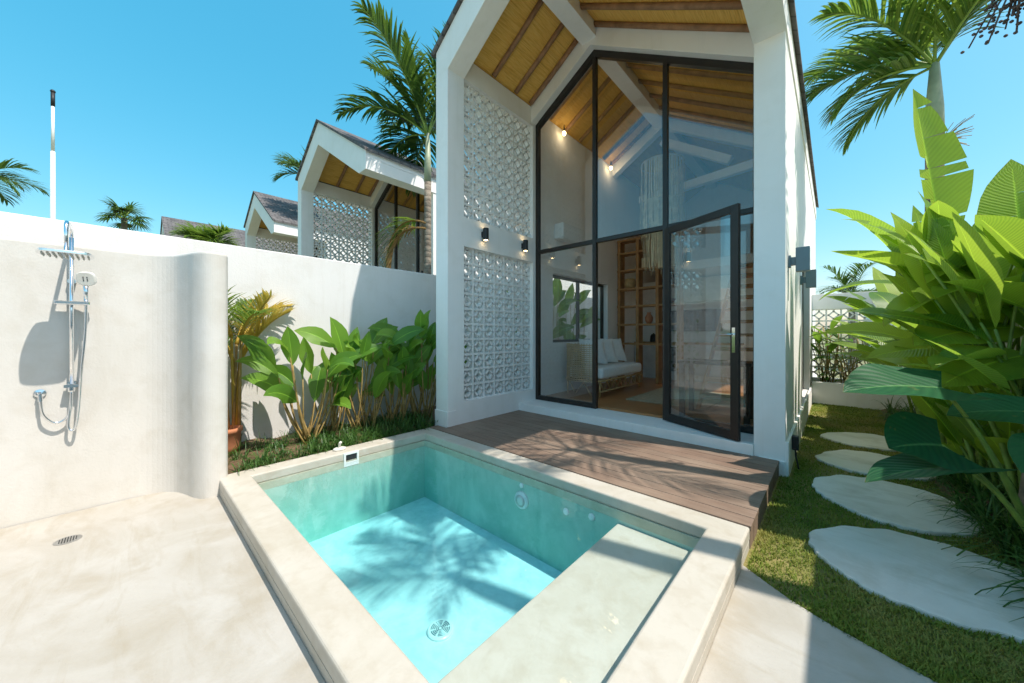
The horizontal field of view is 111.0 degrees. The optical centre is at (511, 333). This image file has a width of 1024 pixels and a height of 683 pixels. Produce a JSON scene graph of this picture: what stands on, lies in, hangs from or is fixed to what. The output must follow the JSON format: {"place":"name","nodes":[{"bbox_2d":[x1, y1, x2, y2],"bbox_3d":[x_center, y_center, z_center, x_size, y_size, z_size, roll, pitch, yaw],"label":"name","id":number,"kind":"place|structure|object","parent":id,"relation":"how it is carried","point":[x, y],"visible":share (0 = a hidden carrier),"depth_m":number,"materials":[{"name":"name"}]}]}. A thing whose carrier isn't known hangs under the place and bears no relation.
{"place":"outdoors","nodes":[
{"label":"outdoors","id":0,"kind":"place"},
{"bbox_2d":[228,406,435,473],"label":"planter soil","id":1,"kind":"structure","parent":0,"point":[231,469],"depth_m":3.88,"materials":[{"name":"brown soil"}]},
{"bbox_2d":[228,425,242,454],"bbox_3d":[-3.024,1.145,3.716,0.290,0.290,0.290,0,0,42],"label":"flower pot","id":2,"kind":"object","parent":1,"relation":"on","point":[234,433],"visible":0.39,"depth_m":3.68,"materials":[{"name":"ceramic"}]},
{"bbox_2d":[228,284,295,449],"bbox_3d":[-3.026,0.378,3.811,1.164,1.826,1.238,0,0,-17],"label":"cane palm","id":3,"kind":"object","parent":1,"relation":"on","point":[259,312],"visible":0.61,"depth_m":3.83,"materials":[{"name":"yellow plant"}]},
{"bbox_2d":[235,326,382,444],"bbox_3d":[-2.248,0.607,4.091,0.949,1.374,1.479,0,0,42],"label":"canna plant","id":4,"kind":"object","parent":1,"relation":"on","point":[271,378],"visible":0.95,"depth_m":3.89,"materials":[{"name":"green plant"}]},
{"bbox_2d":[299,327,362,434],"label":"canna plant","id":5,"kind":"object","parent":1,"relation":"on","point":[343,393],"visible":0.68,"depth_m":4.34,"materials":[{"name":"green plant"}]},
{"bbox_2d":[228,401,437,472],"bbox_3d":[-2.063,1.186,4.349,1.354,0.311,2.574,0,0,42],"label":"ground cover","id":6,"kind":"object","parent":1,"relation":"on","point":[408,422],"visible":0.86,"depth_m":4.06,"materials":[{"name":"green plant"}]},
{"bbox_2d":[294,317,424,430],"bbox_3d":[-1.862,0.530,4.588,0.776,1.528,1.521,0,0,42],"label":"canna plant","id":7,"kind":"object","parent":1,"relation":"on","point":[338,342],"visible":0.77,"depth_m":4.57,"materials":[{"name":"green plant"}]},
{"bbox_2d":[362,325,431,421],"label":"canna plant","id":8,"kind":"object","parent":1,"relation":"on","point":[403,381],"visible":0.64,"depth_m":4.91,"materials":[{"name":"green plant"}]},
{"bbox_2d":[368,310,466,419],"bbox_3d":[-1.287,0.481,5.166,1.505,1.626,0.818,0,0,-38],"label":"canna plant","id":9,"kind":"object","parent":1,"relation":"on","point":[427,378],"visible":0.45,"depth_m":5.13,"materials":[{"name":"green plant"}]},
{"bbox_2d":[506,290,578,345],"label":"canna plant","id":10,"kind":"object","parent":1,"relation":"on","point":[559,330],"visible":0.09,"depth_m":7.26,"materials":[{"name":"green plant"}]},
{"bbox_2d":[553,278,599,339],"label":"canna plant","id":11,"kind":"object","parent":1,"relation":"on","point":[586,317],"visible":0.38,"depth_m":7.92,"materials":[{"name":"green plant"}]},
{"bbox_2d":[0,492,936,682],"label":"terrace","id":12,"kind":"structure","parent":0,"point":[168,587],"depth_m":1.71,"materials":[{"name":"beige concrete"}]},
{"bbox_2d":[53,534,81,545],"bbox_3d":[-2.964,1.378,2.346,0.124,0.006,0.124,0,0,42],"label":"floor drain","id":13,"kind":"object","parent":12,"relation":"on","point":[66,540],"visible":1,"depth_m":2.34,"materials":[{"name":"metal"}]},
{"bbox_2d":[0,236,227,528],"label":"shower wall","id":14,"kind":"structure","parent":12,"relation":"on","point":[153,416],"depth_m":2.88,"materials":[{"name":"paint"}]},
{"bbox_2d":[33,221,96,431],"bbox_3d":[-3.225,-0.031,2.523,0.533,1.560,0.309,0,0,42],"label":"rain shower","id":15,"kind":"object","parent":14,"relation":"attached to","point":[86,279],"visible":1,"depth_m":2.67,"materials":[{"name":"silver metal"}]},
{"bbox_2d":[0,0,1023,334],"label":"sky","id":16,"kind":"structure","parent":0,"point":[178,109],"materials":[{"name":"blue"}]},
{"bbox_2d":[671,274,674,283],"bbox_3d":[3.396,-1.151,7.607,0.220,0.217,0.130,0,0,42],"label":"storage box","id":17,"kind":"object","parent":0,"point":[672,278],"visible":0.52,"depth_m":7.50,"materials":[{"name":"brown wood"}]},
{"bbox_2d":[816,335,898,378],"bbox_3d":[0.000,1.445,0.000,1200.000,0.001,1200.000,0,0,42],"label":"ground","id":18,"kind":"structure","parent":0,"point":[832,361],"depth_m":18.74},
{"bbox_2d":[0,158,50,206],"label":"feather palm","id":19,"kind":"object","parent":18,"relation":"on","point":[3,176],"visible":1,"depth_m":12.69,"materials":[{"name":"green plant"}]},
{"bbox_2d":[50,89,55,218],"bbox_3d":[-31.323,-7.595,23.985,0.300,18.070,0.300,0,0,42],"label":"pole","id":20,"kind":"object","parent":18,"relation":"on","point":[52,174],"visible":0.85,"depth_m":23.93,"materials":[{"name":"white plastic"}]},
{"bbox_2d":[94,197,153,231],"bbox_3d":[-24.234,-3.476,22.056,2.789,9.841,2.745,0,0,42],"label":"fan palm","id":21,"kind":"object","parent":18,"relation":"on","point":[119,213],"visible":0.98,"depth_m":21.88,"materials":[{"name":"green plant"}]},
{"bbox_2d":[169,219,226,239],"bbox_3d":[-11.537,-1.376,12.999,1.827,5.633,1.809,0,0,42],"label":"feather palm","id":22,"kind":"object","parent":18,"relation":"on","point":[186,230],"visible":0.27,"depth_m":12.57,"materials":[{"name":"green plant"}]},
{"bbox_2d":[187,222,240,245],"bbox_3d":[-10.684,-1.271,12.703,1.840,5.422,1.798,0,0,42],"label":"feather palm","id":23,"kind":"object","parent":18,"relation":"on","point":[216,235],"visible":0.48,"depth_m":12.49,"materials":[{"name":"green plant"}]},
{"bbox_2d":[160,216,297,253],"bbox_3d":[-10.755,-1.660,17.351,3.805,6.200,9.240,0,0,42],"label":"gabled villa","id":24,"kind":"object","parent":18,"relation":"on","point":[167,224],"visible":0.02,"depth_m":14.80,"materials":[{"name":"white paint"}]},
{"bbox_2d":[270,147,304,181],"bbox_3d":[-6.496,-2.189,11.273,2.086,7.259,2.155,0,0,42],"label":"feather palm","id":25,"kind":"object","parent":18,"relation":"on","point":[291,162],"visible":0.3,"depth_m":10.88,"materials":[{"name":"green plant"}]},
{"bbox_2d":[0,211,591,441],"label":"boundary wall","id":26,"kind":"structure","parent":18,"relation":"on","point":[348,296],"depth_m":4.52,"materials":[{"name":"white paint"}]},
{"bbox_2d":[243,191,367,264],"bbox_3d":[-5.179,-1.660,14.823,3.805,6.200,9.240,0,0,42],"label":"gabled villa","id":27,"kind":"object","parent":18,"relation":"on","point":[271,217],"visible":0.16,"depth_m":11.88,"materials":[{"name":"white paint"}]},
{"bbox_2d":[332,0,444,273],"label":"palm tree","id":28,"kind":"object","parent":18,"relation":"on","point":[413,80],"visible":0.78,"depth_m":6.53,"materials":[{"name":"green plant"}]},
{"bbox_2d":[295,119,591,297],"bbox_3d":[-0.885,-1.660,10.895,3.805,6.200,9.240,0,0,42],"label":"gabled villa","id":29,"kind":"object","parent":18,"relation":"on","point":[337,166],"visible":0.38,"depth_m":8.98,"materials":[{"name":"white paint"}]},
{"bbox_2d":[220,428,749,682],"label":"plunge pool","id":30,"kind":"structure","parent":18,"relation":"in","point":[430,555],"depth_m":2.50,"materials":[{"name":"paint"}]},
{"bbox_2d":[333,441,345,450],"bbox_3d":[-1.844,1.201,3.761,0.105,0.106,0.136,0,0,25],"label":"water spout","id":31,"kind":"object","parent":30,"relation":"on","point":[339,448],"visible":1,"depth_m":3.74,"materials":[{"name":"stone"}]},
{"bbox_2d":[431,0,818,476],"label":"gabled villa","id":32,"kind":"object","parent":18,"relation":"on","point":[532,78],"visible":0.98,"depth_m":5.22,"materials":[{"name":"white paint"}]},
{"bbox_2d":[481,227,488,240],"bbox_3d":[-0.387,-1.430,5.078,0.111,0.174,0.084,0,0,42],"label":"wall sconce","id":33,"kind":"object","parent":32,"relation":"attached to","point":[485,234],"depth_m":5.04,"materials":[{"name":"metal"}]},
{"bbox_2d":[521,240,527,250],"bbox_3d":[0.210,-1.430,5.730,0.111,0.174,0.084,0,0,42],"label":"wall sconce","id":34,"kind":"object","parent":32,"relation":"attached to","point":[524,245],"depth_m":5.69,"materials":[{"name":"metal"}]},
{"bbox_2d":[554,222,584,243],"bbox_3d":[1.094,-1.853,6.624,0.209,0.294,0.750,0,0,42],"label":"air conditioner","id":35,"kind":"object","parent":32,"relation":"attached to","point":[567,233],"visible":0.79,"depth_m":6.42,"materials":[{"name":"white plastic"}]},
{"bbox_2d":[553,275,603,341],"bbox_3d":[1.355,-0.465,7.258,0.060,1.270,2.100,0,0,42],"label":"side window","id":36,"kind":"structure","parent":32,"relation":"in","point":[578,282],"depth_m":7.25,"materials":[{"name":"black metal"}]},
{"bbox_2d":[565,343,641,397],"bbox_3d":[1.795,0.635,6.829,0.772,0.930,1.837,0,0,42],"label":"rattan sofa","id":37,"kind":"object","parent":32,"relation":"on","point":[577,371],"visible":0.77,"depth_m":6.28,"materials":[{"name":"white fabric"}]},
{"bbox_2d":[579,339,607,364],"bbox_3d":[1.538,0.340,6.658,0.520,0.482,0.243,0,0,-13],"label":"pillow","id":38,"kind":"object","parent":37,"relation":"on","point":[602,358],"visible":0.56,"depth_m":6.61,"materials":[{"name":"white fabric"}]},
{"bbox_2d":[590,339,618,362],"bbox_3d":[1.828,0.340,6.975,0.520,0.475,0.254,0,0,-18],"label":"pillow","id":39,"kind":"object","parent":37,"relation":"on","point":[609,351],"visible":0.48,"depth_m":6.93,"materials":[{"name":"white fabric"}]},
{"bbox_2d":[613,338,627,360],"bbox_3d":[2.118,0.340,7.306,0.520,0.467,0.264,0,0,-20],"label":"pillow","id":40,"kind":"object","parent":37,"relation":"on","point":[619,350],"visible":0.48,"depth_m":7.26,"materials":[{"name":"white fabric"}]},
{"bbox_2d":[617,231,683,385],"bbox_3d":[3.076,-0.536,7.894,1.400,3.272,0.250,0,0,42],"label":"open bookcase","id":41,"kind":"object","parent":32,"relation":"on","point":[622,254],"visible":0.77,"depth_m":7.88,"materials":[{"name":"brown wood"}]},
{"bbox_2d":[624,278,635,287],"bbox_3d":[2.751,-1.153,8.191,0.260,0.220,0.260,0,0,42],"label":"basket","id":42,"kind":"object","parent":41,"relation":"on","point":[630,283],"visible":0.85,"depth_m":8.09,"materials":[{"name":"wicker"}]},
{"bbox_2d":[642,257,654,267],"bbox_3d":[3.064,-1.587,7.904,0.250,0.227,0.140,0,0,42],"label":"storage box","id":43,"kind":"object","parent":41,"relation":"on","point":[644,264],"visible":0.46,"depth_m":7.88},
{"bbox_2d":[645,312,652,322],"bbox_3d":[3.076,-0.348,7.894,0.170,0.250,0.170,0,0,42],"label":"vase","id":44,"kind":"object","parent":41,"relation":"on","point":[648,317],"visible":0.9,"depth_m":7.84,"materials":[{"name":"ceramic"}]},
{"bbox_2d":[650,333,654,341],"bbox_3d":[3.584,0.102,8.863,0.206,0.220,0.179,0,0,6],"label":"vase","id":45,"kind":"object","parent":41,"relation":"on","point":[652,337],"visible":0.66,"depth_m":8.81,"materials":[{"name":"ceramic"}]},
{"bbox_2d":[639,92,686,273],"bbox_3d":[2.699,-2.712,6.335,0.788,3.257,0.797,0,0,42],"label":"fringe chandelier","id":46,"kind":"object","parent":32,"relation":"hanging from","point":[652,214],"visible":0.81,"depth_m":6.11,"materials":[{"name":"fabric"}]},
{"bbox_2d":[626,387,729,409],"bbox_3d":[2.916,1.094,6.075,1.200,0.012,1.700,0,0,42],"label":"area rug","id":47,"kind":"object","parent":32,"relation":"on","point":[655,396],"visible":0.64,"depth_m":5.88,"materials":[{"name":"brown fabric"}]},
{"bbox_2d":[634,275,743,383],"bbox_3d":[4.166,-0.100,8.434,2.280,2.400,0.628,0,0,42],"label":"kitchen counter","id":48,"kind":"object","parent":32,"relation":"on","point":[708,289],"visible":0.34,"depth_m":8.27,"materials":[{"name":"white wood"}]},
{"bbox_2d":[662,308,722,330],"bbox_3d":[4.351,-0.315,8.681,1.500,0.530,0.013,0,0,42],"label":"splashback window","id":49,"kind":"structure","parent":48,"relation":"in","point":[699,319],"depth_m":8.50,"materials":[{"name":"clear glass"}]},
{"bbox_2d":[664,203,740,440],"bbox_3d":[2.174,-0.116,4.100,0.166,2.472,0.975,0,0,-22],"label":"glass door","id":50,"kind":"structure","parent":32,"relation":"in","point":[734,433],"depth_m":3.71,"materials":[{"name":"black metal"}]},
{"bbox_2d":[677,358,752,425],"bbox_3d":[2.693,0.730,4.625,0.830,0.739,0.500,0,0,42],"label":"dining table","id":51,"kind":"object","parent":32,"relation":"on","point":[747,366],"visible":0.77,"depth_m":4.53,"materials":[{"name":"brown wood"}]},
{"bbox_2d":[788,246,809,271],"bbox_3d":[2.927,-0.750,3.584,0.169,0.240,0.110,0,0,42],"label":"wall lantern","id":52,"kind":"object","parent":32,"relation":"attached to","point":[801,260],"depth_m":3.53,"materials":[{"name":"grey metal"}]},
{"bbox_2d":[802,272,802,390],"bbox_3d":[4.969,-0.075,6.127,0.060,2.350,2.250,0,0,42],"label":"side window","id":53,"kind":"structure","parent":32,"relation":"in","point":[802,272],"depth_m":6.91,"materials":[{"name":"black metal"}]},
{"bbox_2d":[800,269,815,287],"bbox_3d":[4.095,-0.750,4.860,0.169,0.240,0.110,0,0,42],"label":"wall lantern","id":54,"kind":"object","parent":32,"relation":"attached to","point":[809,279],"depth_m":4.81,"materials":[{"name":"grey metal"}]},
{"bbox_2d":[816,262,877,369],"bbox_3d":[13.656,-0.652,14.095,2.814,4.185,2.748,0,0,10],"label":"feather palm","id":55,"kind":"object","parent":18,"relation":"on","point":[845,279],"visible":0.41,"depth_m":13.86,"materials":[{"name":"green plant"}]},
{"bbox_2d":[812,291,902,382],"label":"breeze block wall","id":56,"kind":"structure","parent":18,"relation":"on","point":[825,303],"depth_m":7.25,"materials":[{"name":"white paint"}]},
{"bbox_2d":[812,381,914,409],"bbox_3d":[6.595,1.200,6.517,1.568,0.480,0.120,0,0,42],"label":"planter box","id":57,"kind":"object","parent":18,"relation":"on","point":[831,393],"visible":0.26,"depth_m":6.65,"materials":[{"name":"white paint"}]},
{"bbox_2d":[1005,266,1023,349],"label":"boundary wall","id":58,"kind":"structure","parent":18,"relation":"on","point":[1016,324],"depth_m":3.28,"materials":[{"name":"white paint"}]},
{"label":"planter soil","id":59,"kind":"structure","parent":18,"relation":"on","visible":0},
{"bbox_2d":[811,315,852,382],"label":"leafy shrub","id":60,"kind":"object","parent":59,"relation":"on","point":[831,347],"visible":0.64,"depth_m":7.04,"materials":[{"name":"green plant"}]},
{"bbox_2d":[811,327,869,382],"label":"leafy shrub","id":61,"kind":"object","parent":59,"relation":"on","point":[844,377],"visible":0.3,"depth_m":6.95,"materials":[{"name":"green plant"}]},
{"bbox_2d":[834,319,871,364],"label":"leafy shrub","id":62,"kind":"object","parent":59,"relation":"on","point":[857,340],"visible":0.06,"depth_m":6.86,"materials":[{"name":"green plant"}]},
{"bbox_2d":[743,402,1023,682],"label":"lawn","id":63,"kind":"structure","parent":0,"point":[745,564],"depth_m":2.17,"materials":[{"name":"plant"}]},
{"bbox_2d":[430,410,778,548],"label":"wooden deck","id":64,"kind":"structure","parent":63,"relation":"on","point":[735,487],"depth_m":3.41,"materials":[{"name":"brown wood"}]},
{"bbox_2d":[792,435,798,468],"bbox_3d":[2.908,1.214,3.600,0.063,0.328,0.082,0,0,42],"label":"spotlight","id":65,"kind":"object","parent":63,"relation":"in","point":[795,443],"visible":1,"depth_m":3.58,"materials":[{"name":"plastic"}]},
{"bbox_2d":[820,432,895,451],"bbox_3d":[4.549,1.391,4.513,0.893,0.058,0.840,0,0,42],"label":"stepping stone","id":66,"kind":"object","parent":63,"relation":"on","point":[866,440],"visible":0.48,"depth_m":4.51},
{"bbox_2d":[815,449,935,481],"bbox_3d":[3.804,1.391,3.688,0.925,0.058,0.835,0,0,-21],"label":"stepping stone","id":67,"kind":"object","parent":63,"relation":"on","point":[860,462],"visible":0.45,"depth_m":3.78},
{"bbox_2d":[812,475,982,537],"bbox_3d":[3.102,1.391,2.881,0.980,0.058,1.042,0,0,42],"label":"stepping stone","id":68,"kind":"object","parent":63,"relation":"on","point":[885,502],"visible":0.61,"depth_m":2.80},
{"bbox_2d":[808,525,1023,643],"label":"stepping stone","id":69,"kind":"object","parent":63,"relation":"on","point":[920,575],"visible":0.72,"depth_m":1.98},
{"bbox_2d":[882,408,1023,566],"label":"garden bed","id":70,"kind":"object","parent":63,"relation":"on","point":[949,493],"visible":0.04,"depth_m":2.98,"materials":[{"name":"soil"}]},
{"bbox_2d":[823,267,913,412],"bbox_3d":[5.584,0.136,5.413,1.252,2.472,2.415,0,0,42],"label":"banana plant","id":71,"kind":"object","parent":70,"relation":"on","point":[859,303],"visible":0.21,"depth_m":5.56,"materials":[{"name":"green plant"}]},
{"bbox_2d":[810,89,973,452],"bbox_3d":[4.212,-0.568,3.954,1.240,3.882,2.499,0,0,36],"label":"banana plant","id":72,"kind":"object","parent":70,"relation":"on","point":[947,195],"visible":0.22,"depth_m":3.55,"materials":[{"name":"green plant"}]},
{"bbox_2d":[803,0,1007,414],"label":"palm tree","id":73,"kind":"object","parent":70,"relation":"on","point":[920,30],"visible":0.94,"depth_m":4.57,"materials":[{"name":"green plant"}]},
{"bbox_2d":[946,114,974,145],"bbox_3d":[5.477,-2.460,4.343,0.262,0.297,0.236,0,0,42],"label":"palm inflorescence","id":74,"kind":"object","parent":73,"relation":"attached to","point":[959,137],"visible":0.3,"depth_m":4.29,"materials":[{"name":"beige plant"}]},
{"bbox_2d":[831,292,986,434],"bbox_3d":[4.651,0.376,4.215,1.063,1.991,2.476,0,0,28],"label":"banana plant","id":75,"kind":"object","parent":70,"relation":"on","point":[881,299],"visible":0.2,"depth_m":4.75,"materials":[{"name":"green plant"}]},
{"bbox_2d":[822,247,1023,475],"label":"banana plant","id":76,"kind":"object","parent":70,"relation":"on","point":[936,332],"visible":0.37,"depth_m":2.96,"materials":[{"name":"green plant"}]},
{"bbox_2d":[841,159,1023,493],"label":"banana plant","id":77,"kind":"object","parent":70,"relation":"on","point":[999,221],"visible":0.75,"depth_m":2.60,"materials":[{"name":"green plant"}]},
{"bbox_2d":[843,363,1023,531],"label":"taro plant","id":78,"kind":"object","parent":70,"relation":"on","point":[914,439],"visible":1,"depth_m":2.21,"materials":[{"name":"green plant"}]},
{"bbox_2d":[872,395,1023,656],"bbox_3d":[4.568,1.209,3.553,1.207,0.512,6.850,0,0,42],"label":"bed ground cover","id":79,"kind":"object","parent":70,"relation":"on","point":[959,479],"visible":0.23,"depth_m":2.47,"materials":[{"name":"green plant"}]},
{"bbox_2d":[882,211,1015,468],"bbox_3d":[3.674,0.110,2.976,1.309,2.522,1.004,0,0,-14],"label":"banana plant","id":80,"kind":"object","parent":70,"relation":"on","point":[981,260],"visible":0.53,"depth_m":3.00,"materials":[{"name":"green plant"}]},
{"bbox_2d":[885,190,1022,463],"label":"banana plant","id":81,"kind":"object","parent":70,"relation":"on","point":[1004,263],"visible":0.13,"depth_m":3.06,"materials":[{"name":"green plant"}]},
{"bbox_2d":[894,346,1023,501],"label":"banana plant","id":82,"kind":"object","parent":70,"relation":"on","point":[954,430],"visible":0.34,"depth_m":2.96,"materials":[{"name":"green plant"}]},
{"bbox_2d":[907,476,1018,536],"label":"strap leaf plant","id":83,"kind":"object","parent":70,"relation":"on","point":[967,503],"visible":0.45,"depth_m":2.61,"materials":[{"name":"green plant"}]},
{"bbox_2d":[929,488,1023,573],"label":"strap leaf plant","id":84,"kind":"object","parent":70,"relation":"on","point":[1001,542],"visible":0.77,"depth_m":2.16,"materials":[{"name":"green plant"}]},
{"bbox_2d":[951,542,1023,606],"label":"strap leaf plant","id":85,"kind":"object","parent":70,"relation":"on","point":[1001,585],"visible":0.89,"depth_m":1.83,"materials":[{"name":"green plant"}]},
{"bbox_2d":[960,0,1023,531],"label":"palm tree","id":86,"kind":"object","parent":70,"relation":"on","point":[1017,8],"visible":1,"depth_m":2.38,"materials":[{"name":"green plant"}]}
]}

